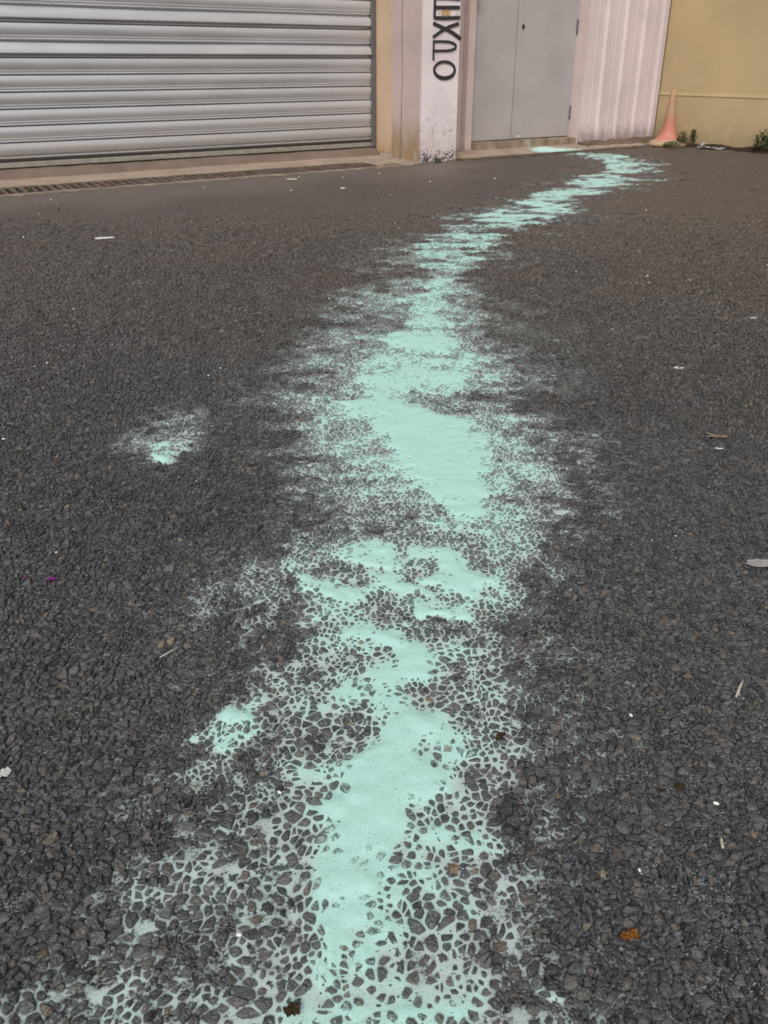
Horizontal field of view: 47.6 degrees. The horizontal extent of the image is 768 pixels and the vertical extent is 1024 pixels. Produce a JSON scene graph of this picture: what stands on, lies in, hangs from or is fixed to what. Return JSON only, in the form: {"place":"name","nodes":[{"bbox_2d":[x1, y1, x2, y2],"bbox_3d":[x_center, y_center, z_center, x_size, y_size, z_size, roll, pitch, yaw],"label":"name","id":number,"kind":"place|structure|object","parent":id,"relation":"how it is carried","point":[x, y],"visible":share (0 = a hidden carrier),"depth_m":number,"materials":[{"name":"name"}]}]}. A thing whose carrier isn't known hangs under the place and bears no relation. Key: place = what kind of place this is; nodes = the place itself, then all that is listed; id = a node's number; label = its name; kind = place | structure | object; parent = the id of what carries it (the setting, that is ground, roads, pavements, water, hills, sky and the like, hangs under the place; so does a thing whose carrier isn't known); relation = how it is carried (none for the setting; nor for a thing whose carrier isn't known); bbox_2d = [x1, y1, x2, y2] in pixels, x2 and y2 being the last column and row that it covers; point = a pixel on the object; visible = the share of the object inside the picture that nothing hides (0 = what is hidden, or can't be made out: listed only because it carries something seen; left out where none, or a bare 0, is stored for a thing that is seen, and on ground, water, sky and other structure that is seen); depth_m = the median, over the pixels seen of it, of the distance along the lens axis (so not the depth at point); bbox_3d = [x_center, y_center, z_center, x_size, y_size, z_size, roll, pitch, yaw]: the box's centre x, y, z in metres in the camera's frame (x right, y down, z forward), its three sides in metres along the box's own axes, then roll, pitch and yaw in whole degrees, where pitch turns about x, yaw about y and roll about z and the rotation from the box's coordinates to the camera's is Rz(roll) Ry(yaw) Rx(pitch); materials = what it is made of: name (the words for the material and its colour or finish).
{"place":"outdoors","nodes":[
{"label":"outdoors","id":0,"kind":"place"},
{"bbox_2d":[0,147,767,1023],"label":"asphalt ground","id":1,"kind":"structure","parent":0,"point":[98,337],"depth_m":1.44,"materials":[{"name":"stone"}]},
{"bbox_2d":[0,767,11,776],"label":"paper scrap","id":2,"kind":"object","parent":1,"relation":"on","point":[6,771],"visible":1,"depth_m":0.95,"materials":[{"name":"white paper"}]},
{"bbox_2d":[95,237,114,239],"bbox_3d":[-1.233,-1.210,3.845,0.083,0.010,0.011,-4,28,-8],"label":"straw","id":3,"kind":"object","parent":1,"relation":"on","point":[96,238],"visible":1,"depth_m":3.84,"materials":[{"name":"plastic"}]},
{"bbox_2d":[102,390,272,492],"bbox_3d":[-0.407,-0.165,1.834,0.354,0.008,0.563,0,27,0],"label":"powder splash","id":4,"kind":"object","parent":1,"relation":"on","point":[162,458],"visible":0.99,"depth_m":1.80,"materials":[{"name":"teal paint"}]},
{"bbox_2d":[0,155,397,187],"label":"concrete apron","id":5,"kind":"object","parent":1,"relation":"on","point":[134,174],"visible":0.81,"depth_m":6.11,"materials":[{"name":"beige concrete"}]},
{"bbox_2d":[0,147,379,179],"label":"concrete sill","id":6,"kind":"structure","parent":5,"relation":"on","point":[68,170],"depth_m":6.26,"materials":[{"name":"beige concrete"}]},
{"bbox_2d":[188,677,283,772],"bbox_3d":[-0.176,0.248,1.038,0.112,0.006,0.169,0,27,0],"label":"powder splash","id":7,"kind":"object","parent":1,"relation":"on","point":[233,713],"visible":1,"depth_m":1.03,"materials":[{"name":"teal paint"}]},
{"bbox_2d":[0,145,661,196],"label":"curb","id":8,"kind":"structure","parent":1,"relation":"on","point":[90,185],"depth_m":5.90,"materials":[{"name":"concrete"}]},
{"bbox_2d":[0,0,671,168],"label":"workshop building","id":9,"kind":"structure","parent":1,"relation":"on","point":[93,81],"depth_m":6.55,"materials":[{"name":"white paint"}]},
{"bbox_2d":[471,0,579,141],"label":"double door","id":10,"kind":"structure","parent":9,"relation":"in","point":[525,49],"depth_m":7.46,"materials":[{"name":"grey paint"}]},
{"bbox_2d":[0,152,762,1023],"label":"powder trail","id":11,"kind":"object","parent":1,"relation":"on","point":[446,456],"visible":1,"depth_m":1.01,"materials":[{"name":"teal paint"}]},
{"bbox_2d":[283,1001,300,1016],"bbox_3d":[-0.075,0.408,0.713,0.015,0.006,0.013,-8,28,-15],"label":"brown leaf","id":12,"kind":"object","parent":11,"relation":"on","point":[291,1008],"visible":1,"depth_m":0.71,"materials":[{"name":"brown plant"}]},
{"bbox_2d":[2,167,767,936],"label":"pale grit","id":13,"kind":"object","parent":1,"relation":"on","point":[308,465],"visible":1,"depth_m":1.40,"materials":[{"name":"white stone"}]},
{"bbox_2d":[363,159,420,165],"bbox_3d":[0.060,-2.680,6.708,0.411,0.036,0.264,-18,33,-31],"label":"concrete apron","id":14,"kind":"object","parent":1,"relation":"on","point":[398,161],"visible":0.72,"depth_m":6.72,"materials":[{"name":"beige concrete"}]},
{"bbox_2d":[433,157,441,162],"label":"weed","id":15,"kind":"object","parent":1,"relation":"on","point":[438,160],"visible":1,"depth_m":6.76,"materials":[{"name":"green plant"}]},
{"bbox_2d":[447,863,458,874],"bbox_3d":[0.066,0.343,0.838,0.012,0.006,0.013,-21,34,-35],"label":"tan chip","id":16,"kind":"object","parent":1,"relation":"on","point":[453,869],"visible":1,"depth_m":0.84,"materials":[{"name":"brown stone"}]},
{"bbox_2d":[495,731,505,740],"bbox_3d":[0.134,0.258,1.004,0.008,0.005,0.018,20,33,33],"label":"brown leaf","id":17,"kind":"object","parent":1,"relation":"on","point":[499,735],"visible":1,"depth_m":1.00,"materials":[{"name":"brown plant"}]},
{"bbox_2d":[455,142,646,159],"bbox_3d":[1.559,-3.182,7.795,2.664,0.188,0.307,-18,32,-31],"label":"concrete apron","id":18,"kind":"object","parent":1,"relation":"on","point":[463,154],"visible":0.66,"depth_m":7.54,"materials":[{"name":"beige concrete"}]},
{"bbox_2d":[619,932,630,939],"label":"orange leaf","id":19,"kind":"object","parent":1,"relation":"on","point":[623,935],"visible":1,"depth_m":0.77,"materials":[{"name":"orange plant"}]},
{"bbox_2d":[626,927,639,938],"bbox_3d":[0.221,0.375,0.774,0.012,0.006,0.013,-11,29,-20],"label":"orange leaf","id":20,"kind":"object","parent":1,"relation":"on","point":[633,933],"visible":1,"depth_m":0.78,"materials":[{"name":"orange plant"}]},
{"bbox_2d":[662,140,681,147],"bbox_3d":[2.598,-3.319,7.847,0.182,0.068,0.118,0,27,0],"label":"weed","id":21,"kind":"object","parent":1,"relation":"on","point":[669,144],"visible":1,"depth_m":7.84,"materials":[{"name":"green plant"}]},
{"bbox_2d":[673,782,683,790],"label":"orange leaf","id":22,"kind":"object","parent":1,"relation":"on","point":[678,786],"visible":1,"depth_m":0.93,"materials":[{"name":"brown plant"}]},
{"bbox_2d":[654,0,767,146],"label":"yellow wall","id":23,"kind":"structure","parent":1,"relation":"on","point":[715,72],"depth_m":7.75,"materials":[{"name":"paint"}]},
{"bbox_2d":[705,432,729,437],"bbox_3d":[0.692,-0.159,1.807,0.050,0.008,0.020,13,30,23],"label":"dry leaf","id":24,"kind":"object","parent":1,"relation":"on","point":[717,436],"visible":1,"depth_m":1.81,"materials":[{"name":"brown plant"}]},
{"bbox_2d":[719,837,723,848],"bbox_3d":[0.335,0.329,0.864,0.006,0.004,0.015,0,27,0],"label":"straw","id":25,"kind":"object","parent":1,"relation":"on","point":[721,842],"visible":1,"depth_m":0.86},
{"bbox_2d":[683,143,767,153],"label":"soil strip","id":26,"kind":"object","parent":1,"relation":"on","point":[750,149],"visible":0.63,"depth_m":7.75,"materials":[{"name":"brown soil"}]},
{"bbox_2d":[646,90,686,146],"bbox_3d":[2.656,-3.658,8.078,0.368,0.470,0.368,-14,31,-25],"label":"traffic cone","id":27,"kind":"object","parent":26,"relation":"on","point":[668,133],"visible":0.92,"depth_m":8.06,"materials":[{"name":"plastic"}]},
{"bbox_2d":[676,131,687,143],"bbox_3d":[2.761,-3.466,8.042,0.116,0.112,0.086,0,27,0],"label":"weed","id":28,"kind":"object","parent":26,"relation":"on","point":[684,139],"visible":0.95,"depth_m":8.04,"materials":[{"name":"green plant"}]},
{"bbox_2d":[688,129,697,142],"bbox_3d":[2.872,-3.496,8.090,0.080,0.122,0.074,0,27,0],"label":"weed","id":29,"kind":"object","parent":26,"relation":"on","point":[693,136],"visible":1,"depth_m":8.09,"materials":[{"name":"green plant"}]},
{"bbox_2d":[697,146,725,149],"bbox_3d":[2.924,-3.262,7.795,0.262,0.020,0.117,17,32,30],"label":"plastic sheet","id":30,"kind":"object","parent":26,"relation":"on","point":[721,148],"visible":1,"depth_m":7.76,"materials":[{"name":"white plastic"}]},
{"bbox_2d":[753,128,767,149],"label":"weed","id":31,"kind":"object","parent":26,"relation":"on","point":[763,139],"visible":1,"depth_m":7.46,"materials":[{"name":"green plant"}]},
{"bbox_2d":[735,679,743,697],"bbox_3d":[0.440,0.218,1.076,0.004,0.004,0.042,15,31,26],"label":"forked twig","id":32,"kind":"object","parent":1,"relation":"on","point":[739,689],"visible":1,"depth_m":1.07,"materials":[{"name":"wood"}]},
{"bbox_2d":[746,558,767,566],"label":"pale splat","id":33,"kind":"object","parent":1,"relation":"on","point":[756,562],"visible":1,"depth_m":1.35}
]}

